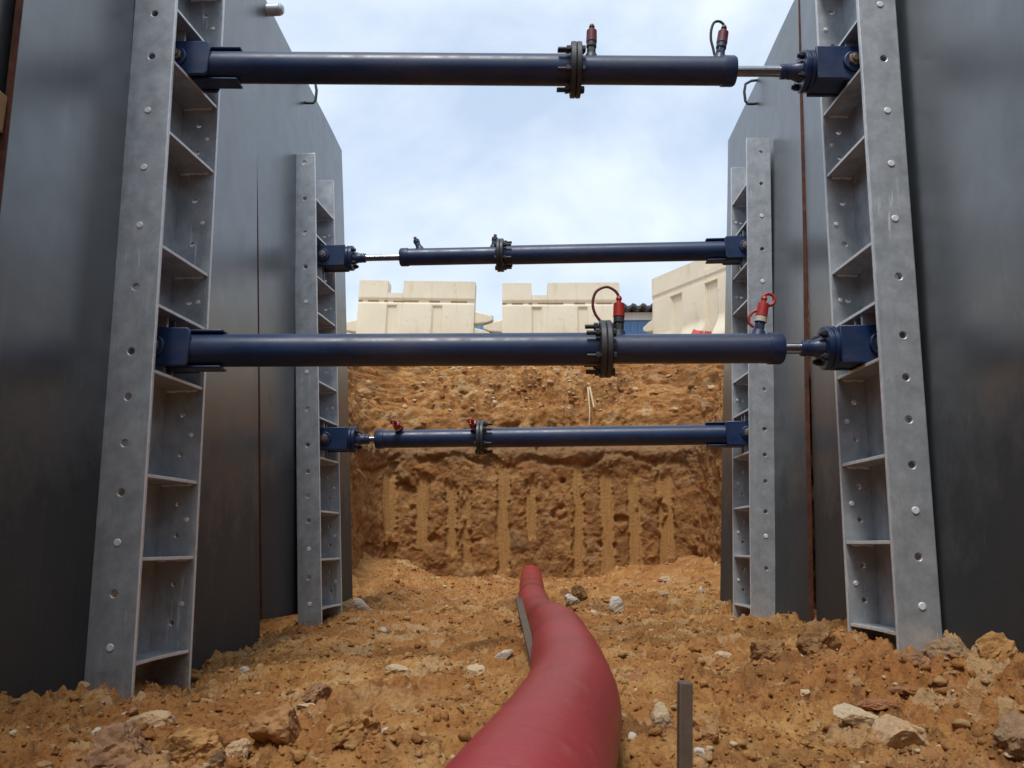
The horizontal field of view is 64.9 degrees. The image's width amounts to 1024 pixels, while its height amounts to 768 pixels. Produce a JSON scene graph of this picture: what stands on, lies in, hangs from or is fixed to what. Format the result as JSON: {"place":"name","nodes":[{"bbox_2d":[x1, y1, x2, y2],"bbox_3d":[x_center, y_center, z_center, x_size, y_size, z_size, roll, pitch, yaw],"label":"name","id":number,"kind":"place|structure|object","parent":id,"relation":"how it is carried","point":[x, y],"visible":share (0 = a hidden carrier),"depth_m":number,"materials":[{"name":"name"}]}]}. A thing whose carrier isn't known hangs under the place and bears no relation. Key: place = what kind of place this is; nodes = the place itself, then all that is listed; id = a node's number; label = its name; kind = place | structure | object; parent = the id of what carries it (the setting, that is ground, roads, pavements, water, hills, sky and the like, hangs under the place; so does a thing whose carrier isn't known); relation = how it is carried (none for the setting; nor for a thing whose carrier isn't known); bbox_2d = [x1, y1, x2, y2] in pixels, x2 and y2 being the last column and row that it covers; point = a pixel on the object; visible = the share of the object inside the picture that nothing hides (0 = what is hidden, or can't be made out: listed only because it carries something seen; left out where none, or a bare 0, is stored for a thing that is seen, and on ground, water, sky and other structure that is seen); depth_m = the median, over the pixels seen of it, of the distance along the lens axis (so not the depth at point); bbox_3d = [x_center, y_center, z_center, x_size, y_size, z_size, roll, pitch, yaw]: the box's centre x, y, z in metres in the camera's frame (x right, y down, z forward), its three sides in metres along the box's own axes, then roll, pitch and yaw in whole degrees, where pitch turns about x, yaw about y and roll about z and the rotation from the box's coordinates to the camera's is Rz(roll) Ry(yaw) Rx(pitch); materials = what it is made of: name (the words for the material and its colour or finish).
{"place":"outdoors","nodes":[
{"label":"outdoors","id":0,"kind":"place"},
{"bbox_2d":[0,551,1023,767],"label":"trench floor","id":1,"kind":"structure","parent":0,"point":[399,691],"depth_m":1.92,"materials":[{"name":"soil"}]},
{"bbox_2d":[0,0,15,135],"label":"trench shield","id":2,"kind":"object","parent":1,"relation":"on","point":[7,9],"visible":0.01,"depth_m":2.03,"materials":[{"name":"black metal"}]},
{"bbox_2d":[0,91,6,132],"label":"timber block","id":3,"kind":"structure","parent":2,"relation":"attached to","point":[3,100],"depth_m":1.97,"materials":[{"name":"brown wood"}]},
{"bbox_2d":[91,727,100,734],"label":"pebble","id":4,"kind":"object","parent":1,"relation":"on","point":[96,729],"visible":0.12,"depth_m":1.58,"materials":[{"name":"white stone"}]},
{"bbox_2d":[85,720,152,767],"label":"stone","id":5,"kind":"object","parent":1,"relation":"on","point":[119,745],"visible":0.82,"depth_m":1.40,"materials":[{"name":"brown stone"}]},
{"bbox_2d":[0,0,259,698],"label":"trench shield","id":6,"kind":"object","parent":1,"relation":"on","point":[62,141],"visible":0.48,"depth_m":2.24,"materials":[{"name":"grey metal"}]},
{"bbox_2d":[124,710,178,726],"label":"stone","id":7,"kind":"object","parent":1,"relation":"on","point":[156,718],"visible":0.5,"depth_m":1.75,"materials":[{"name":"beige stone"}]},
{"bbox_2d":[84,0,224,699],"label":"shoring rail","id":8,"kind":"object","parent":1,"relation":"on","point":[145,558],"visible":0.88,"depth_m":2.54,"materials":[{"name":"metal"}]},
{"bbox_2d":[155,286,877,377],"bbox_3d":[0.011,-0.167,2.551,2.344,0.300,0.182,0,-11,1],"label":"hydraulic strut","id":9,"kind":"object","parent":8,"relation":"attached to","point":[603,346],"visible":0.94,"depth_m":2.50,"materials":[{"name":"blue paint"}]},
{"bbox_2d":[174,20,859,98],"bbox_3d":[0.005,-1.116,2.743,2.356,0.284,0.182,1,-11,1],"label":"hydraulic strut","id":10,"kind":"object","parent":8,"relation":"attached to","point":[818,71],"visible":0.97,"depth_m":2.70,"materials":[{"name":"blue paint"}]},
{"bbox_2d":[161,727,227,763],"bbox_3d":[-0.592,0.688,1.513,0.133,0.087,0.106,-1,-11,6],"label":"stone","id":11,"kind":"object","parent":1,"relation":"on","point":[188,744],"visible":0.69,"depth_m":1.48,"materials":[{"name":"brown stone"}]},
{"bbox_2d":[209,749,225,767],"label":"stone chip","id":12,"kind":"object","parent":1,"relation":"on","point":[217,758],"visible":0.98,"depth_m":1.42,"materials":[{"name":"brown stone"}]},
{"bbox_2d":[225,738,250,758],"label":"stone","id":13,"kind":"object","parent":1,"relation":"on","point":[239,747],"visible":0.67,"depth_m":1.52,"materials":[{"name":"beige stone"}]},
{"bbox_2d":[239,666,249,673],"bbox_3d":[-0.890,0.956,2.683,0.033,0.032,0.025,-3,-12,17],"label":"stone chip","id":14,"kind":"object","parent":1,"relation":"on","point":[243,669],"visible":0.58,"depth_m":2.68,"materials":[{"name":"grey stone"}]},
{"bbox_2d":[248,703,300,744],"bbox_3d":[-0.462,0.687,1.607,0.092,0.095,0.110,-5,-12,21],"label":"stone","id":15,"kind":"object","parent":1,"relation":"on","point":[279,725],"visible":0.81,"depth_m":1.57,"materials":[{"name":"brown stone"}]},
{"bbox_2d":[256,0,352,619],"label":"trench shield","id":16,"kind":"object","parent":1,"relation":"on","point":[292,121],"visible":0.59,"depth_m":4.01,"materials":[{"name":"metal"}]},
{"bbox_2d":[296,703,314,708],"bbox_3d":[-0.459,0.725,1.814,0.058,0.016,0.027,2,1,19],"label":"stone chip","id":17,"kind":"object","parent":1,"relation":"on","point":[303,706],"visible":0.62,"depth_m":1.81,"materials":[{"name":"beige stone"}]},
{"bbox_2d":[295,682,332,703],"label":"stone","id":18,"kind":"object","parent":1,"relation":"on","point":[315,692],"visible":0.59,"depth_m":1.86,"materials":[{"name":"brown stone"}]},
{"bbox_2d":[295,153,341,626],"bbox_3d":[-1.042,0.030,4.318,0.148,2.590,0.318,-4,-11,0],"label":"shoring rail","id":19,"kind":"object","parent":1,"relation":"on","point":[318,557],"visible":0.89,"depth_m":4.27,"materials":[{"name":"metal"}]},
{"bbox_2d":[317,234,746,271],"bbox_3d":[0.103,-0.720,4.401,2.385,0.212,0.182,-1,-11,3],"label":"hydraulic strut","id":20,"kind":"object","parent":19,"relation":"attached to","point":[502,254],"visible":0.96,"depth_m":4.35,"materials":[{"name":"blue paint"}]},
{"bbox_2d":[319,418,748,454],"bbox_3d":[0.107,0.275,4.191,2.282,0.182,0.198,-1,-11,3],"label":"hydraulic strut","id":21,"kind":"object","parent":19,"relation":"attached to","point":[480,436],"visible":0.94,"depth_m":4.15,"materials":[{"name":"blue paint"}]},
{"bbox_2d":[326,703,380,749],"bbox_3d":[-0.286,0.626,1.484,0.092,0.081,0.081,-5,-12,22],"label":"stone","id":22,"kind":"object","parent":1,"relation":"on","point":[354,724],"visible":0.89,"depth_m":1.45,"materials":[{"name":"brown stone"}]},
{"bbox_2d":[353,598,371,610],"bbox_3d":[-0.797,1.205,4.344,0.142,0.062,0.037,37,-1,-6],"label":"stone chip","id":23,"kind":"object","parent":1,"relation":"on","point":[360,604],"visible":0.66,"depth_m":4.33,"materials":[{"name":"grey stone"}]},
{"bbox_2d":[385,663,409,672],"bbox_3d":[-0.332,0.825,2.331,0.072,0.031,0.054,0,-11,0],"label":"stone chip","id":24,"kind":"object","parent":1,"relation":"on","point":[397,667],"visible":0.77,"depth_m":2.31,"materials":[{"name":"beige stone"}]},
{"bbox_2d":[465,663,485,674],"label":"stone","id":25,"kind":"object","parent":1,"relation":"on","point":[476,669],"visible":0.56,"depth_m":2.32,"materials":[{"name":"beige stone"}]},
{"bbox_2d":[495,650,512,658],"bbox_3d":[-0.028,0.863,2.563,0.069,0.030,0.021,-21,-7,-14],"label":"stone chip","id":26,"kind":"object","parent":1,"relation":"on","point":[506,654],"visible":0.77,"depth_m":2.56,"materials":[{"name":"white stone"}]},
{"bbox_2d":[9,580,1023,767],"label":"pale grit","id":27,"kind":"object","parent":1,"relation":"on","point":[707,748],"visible":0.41,"depth_m":1.63,"materials":[{"name":"stone"}]},
{"bbox_2d":[515,598,532,660],"bbox_3d":[0.051,0.724,2.229,0.023,0.012,0.868,1,2,-4],"label":"steel stake","id":28,"kind":"object","parent":1,"relation":"on","point":[526,630],"visible":0.51,"depth_m":2.38,"materials":[{"name":"grey metal"}]},
{"bbox_2d":[444,565,621,767],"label":"red pipe","id":29,"kind":"object","parent":1,"relation":"on","point":[561,707],"visible":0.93,"depth_m":0.89,"materials":[{"name":"red plastic"}]},
{"bbox_2d":[565,594,579,604],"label":"rubble","id":30,"kind":"object","parent":1,"relation":"on","point":[570,599],"visible":0.98,"depth_m":4.60,"materials":[{"name":"white stone"}]},
{"bbox_2d":[571,584,587,600],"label":"rubble","id":31,"kind":"object","parent":1,"relation":"on","point":[579,592],"visible":0.94,"depth_m":4.78,"materials":[{"name":"stone"}]},
{"bbox_2d":[608,596,623,613],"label":"stone","id":32,"kind":"object","parent":1,"relation":"on","point":[616,605],"visible":0.88,"depth_m":4.26,"materials":[{"name":"white stone"}]},
{"bbox_2d":[628,732,636,739],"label":"pebble","id":33,"kind":"object","parent":1,"relation":"on","point":[632,735],"visible":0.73,"depth_m":1.37,"materials":[{"name":"white stone"}]},
{"bbox_2d":[625,674,641,678],"bbox_3d":[0.301,0.739,1.989,0.065,0.040,0.065,-2,-12,11],"label":"stone chip","id":34,"kind":"object","parent":1,"relation":"on","point":[634,676],"visible":0.13,"depth_m":1.98,"materials":[{"name":"brown stone"}]},
{"bbox_2d":[651,702,672,726],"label":"stone","id":35,"kind":"object","parent":1,"relation":"on","point":[661,715],"visible":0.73,"depth_m":1.45,"materials":[{"name":"beige stone"}]},
{"bbox_2d":[657,575,669,581],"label":"stone","id":36,"kind":"object","parent":1,"relation":"on","point":[664,578],"visible":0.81,"depth_m":6.42,"materials":[{"name":"beige stone"}]},
{"bbox_2d":[658,591,670,596],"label":"pebble","id":37,"kind":"object","parent":1,"relation":"on","point":[663,593],"visible":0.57,"depth_m":5.11,"materials":[{"name":"stone"}]},
{"bbox_2d":[677,681,692,767],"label":"steel stake","id":38,"kind":"object","parent":1,"relation":"on","point":[684,724],"visible":1,"depth_m":1.13,"materials":[{"name":"grey metal"}]},
{"bbox_2d":[693,747,704,756],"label":"pebble","id":39,"kind":"object","parent":1,"relation":"on","point":[699,751],"visible":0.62,"depth_m":1.31,"materials":[{"name":"white stone"}]},
{"bbox_2d":[702,724,718,742],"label":"stone","id":40,"kind":"object","parent":1,"relation":"on","point":[710,732],"visible":1,"depth_m":1.39,"materials":[{"name":"beige stone"}]},
{"bbox_2d":[714,651,731,658],"bbox_3d":[0.653,0.834,2.475,0.061,0.030,0.044,3,-12,-13],"label":"stone chip","id":41,"kind":"object","parent":1,"relation":"on","point":[726,655],"visible":0.47,"depth_m":2.46,"materials":[{"name":"beige stone"}]},
{"bbox_2d":[731,138,774,617],"bbox_3d":[1.247,-0.003,4.184,0.132,2.603,0.318,2,-11,2],"label":"shoring rail","id":42,"kind":"object","parent":1,"relation":"on","point":[753,507],"visible":0.94,"depth_m":4.14,"materials":[{"name":"metal"}]},
{"bbox_2d":[720,0,813,623],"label":"trench shield","id":43,"kind":"object","parent":1,"relation":"on","point":[772,110],"visible":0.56,"depth_m":3.88,"materials":[{"name":"grey metal"}]},
{"bbox_2d":[749,640,785,662],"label":"stone","id":44,"kind":"object","parent":1,"relation":"on","point":[771,650],"visible":0.6,"depth_m":2.10,"materials":[{"name":"brown stone"}]},
{"bbox_2d":[800,689,810,698],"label":"pebble","id":45,"kind":"object","parent":1,"relation":"on","point":[807,692],"visible":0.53,"depth_m":1.78,"materials":[{"name":"stone"}]},
{"bbox_2d":[795,622,841,655],"bbox_3d":[0.791,0.683,2.097,0.116,0.122,0.094,7,-13,-31],"label":"stone","id":46,"kind":"object","parent":1,"relation":"on","point":[812,639],"visible":0.57,"depth_m":2.08,"materials":[{"name":"brown stone"}]},
{"bbox_2d":[832,703,878,725],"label":"stone","id":47,"kind":"object","parent":1,"relation":"on","point":[850,714],"visible":0.92,"depth_m":1.50,"materials":[{"name":"beige stone"}]},
{"bbox_2d":[856,698,900,710],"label":"stone","id":48,"kind":"object","parent":1,"relation":"on","point":[869,704],"visible":1,"depth_m":1.60,"materials":[{"name":"brown stone"}]},
{"bbox_2d":[815,0,942,651],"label":"shoring rail","id":49,"kind":"object","parent":1,"relation":"on","point":[889,542],"visible":0.91,"depth_m":2.50,"materials":[{"name":"metal"}]},
{"bbox_2d":[870,714,928,748],"bbox_3d":[0.692,0.629,1.431,0.093,0.071,0.089,-1,-11,3],"label":"stone","id":50,"kind":"object","parent":1,"relation":"on","point":[894,732],"visible":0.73,"depth_m":1.41,"materials":[{"name":"beige stone"}]},
{"bbox_2d":[888,686,934,695],"bbox_3d":[0.839,0.649,1.704,0.098,0.018,0.052,-8,-14,33],"label":"stone chip","id":51,"kind":"object","parent":1,"relation":"on","point":[898,690],"visible":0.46,"depth_m":1.70,"materials":[{"name":"brown stone"}]},
{"bbox_2d":[800,0,1023,653],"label":"trench shield","id":52,"kind":"object","parent":1,"relation":"on","point":[962,70],"visible":0.45,"depth_m":2.13,"materials":[{"name":"grey metal"}]},
{"bbox_2d":[898,650,929,665],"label":"stone","id":53,"kind":"object","parent":1,"relation":"on","point":[918,657],"visible":0.27,"depth_m":1.92,"materials":[{"name":"brown stone"}]},
{"bbox_2d":[921,638,975,659],"bbox_3d":[1.053,0.656,1.935,0.113,0.091,0.115,1,-11,-3],"label":"stone","id":54,"kind":"object","parent":1,"relation":"on","point":[946,647],"visible":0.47,"depth_m":1.92,"materials":[{"name":"beige stone"}]},
{"bbox_2d":[975,631,1018,662],"bbox_3d":[1.085,0.598,1.815,0.079,0.083,0.094,3,-12,-14],"label":"stone","id":55,"kind":"object","parent":1,"relation":"on","point":[995,645],"visible":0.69,"depth_m":1.80,"materials":[{"name":"brown stone"}]},
{"bbox_2d":[993,710,1023,760],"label":"stone","id":56,"kind":"object","parent":1,"relation":"on","point":[1008,736],"visible":0.97,"depth_m":1.27,"materials":[{"name":"beige stone"}]},
{"bbox_2d":[0,559,1023,767],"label":"crumbled soil","id":57,"kind":"structure","parent":0,"point":[700,761],"depth_m":1.78,"materials":[{"name":"brown soil"}]},
{"bbox_2d":[266,0,793,333],"label":"sky","id":58,"kind":"structure","parent":0,"point":[442,166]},
{"bbox_2d":[347,302,815,608],"bbox_3d":[0.099,-0.100,3.046,4.524,2.585,11.134,0,-11,1],"label":"trench face","id":59,"kind":"object","parent":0,"point":[558,512],"visible":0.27,"depth_m":7.47},
{"bbox_2d":[357,469,366,486],"bbox_3d":[-1.341,0.775,7.030,0.055,0.236,0.291,-6,-13,28],"label":"tree root","id":60,"kind":"object","parent":59,"relation":"attached to","point":[361,473],"visible":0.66,"depth_m":7.07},
{"bbox_2d":[357,364,703,411],"bbox_3d":[0.219,-0.011,7.985,3.762,0.652,0.723,0,-11,0],"label":"slope rubble","id":61,"kind":"object","parent":59,"relation":"on","point":[464,405],"visible":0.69,"depth_m":7.96,"materials":[{"name":"soil"}]},
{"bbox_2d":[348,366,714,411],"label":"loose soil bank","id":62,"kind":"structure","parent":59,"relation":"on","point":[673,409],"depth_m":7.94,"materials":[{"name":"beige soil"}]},
{"bbox_2d":[587,383,594,425],"bbox_3d":[0.760,0.149,7.900,0.064,0.607,0.541,0,-11,1],"label":"dry stalk","id":63,"kind":"object","parent":59,"relation":"attached to","point":[589,389],"visible":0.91,"depth_m":7.79,"materials":[{"name":"beige plant"}]},
{"bbox_2d":[624,303,652,333],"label":"metal shed","id":64,"kind":"structure","parent":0,"point":[637,319],"depth_m":17.01,"materials":[{"name":"blue metal"}]},
{"label":"ground","id":65,"kind":"structure","parent":0,"visible":0},
{"bbox_2d":[346,280,493,333],"bbox_3d":[-1.118,-0.635,9.388,1.800,1.120,0.470,1,-11,3],"label":"water barrier","id":66,"kind":"object","parent":65,"relation":"on","point":[432,307],"visible":0.53,"depth_m":9.34,"materials":[{"name":"beige plastic"}]},
{"bbox_2d":[483,283,619,332],"bbox_3d":[0.458,-0.625,9.352,1.580,1.085,0.470,0,-11,1],"label":"water barrier","id":67,"kind":"object","parent":65,"relation":"on","point":[562,308],"visible":0.45,"depth_m":9.31,"materials":[{"name":"beige plastic"}]},
{"bbox_2d":[643,261,725,333],"bbox_3d":[2.041,-0.772,8.690,0.470,1.110,1.800,7,-13,-31],"label":"water barrier","id":68,"kind":"object","parent":65,"relation":"on","point":[689,298],"visible":0.55,"depth_m":8.71,"materials":[{"name":"beige plastic"}]}
]}

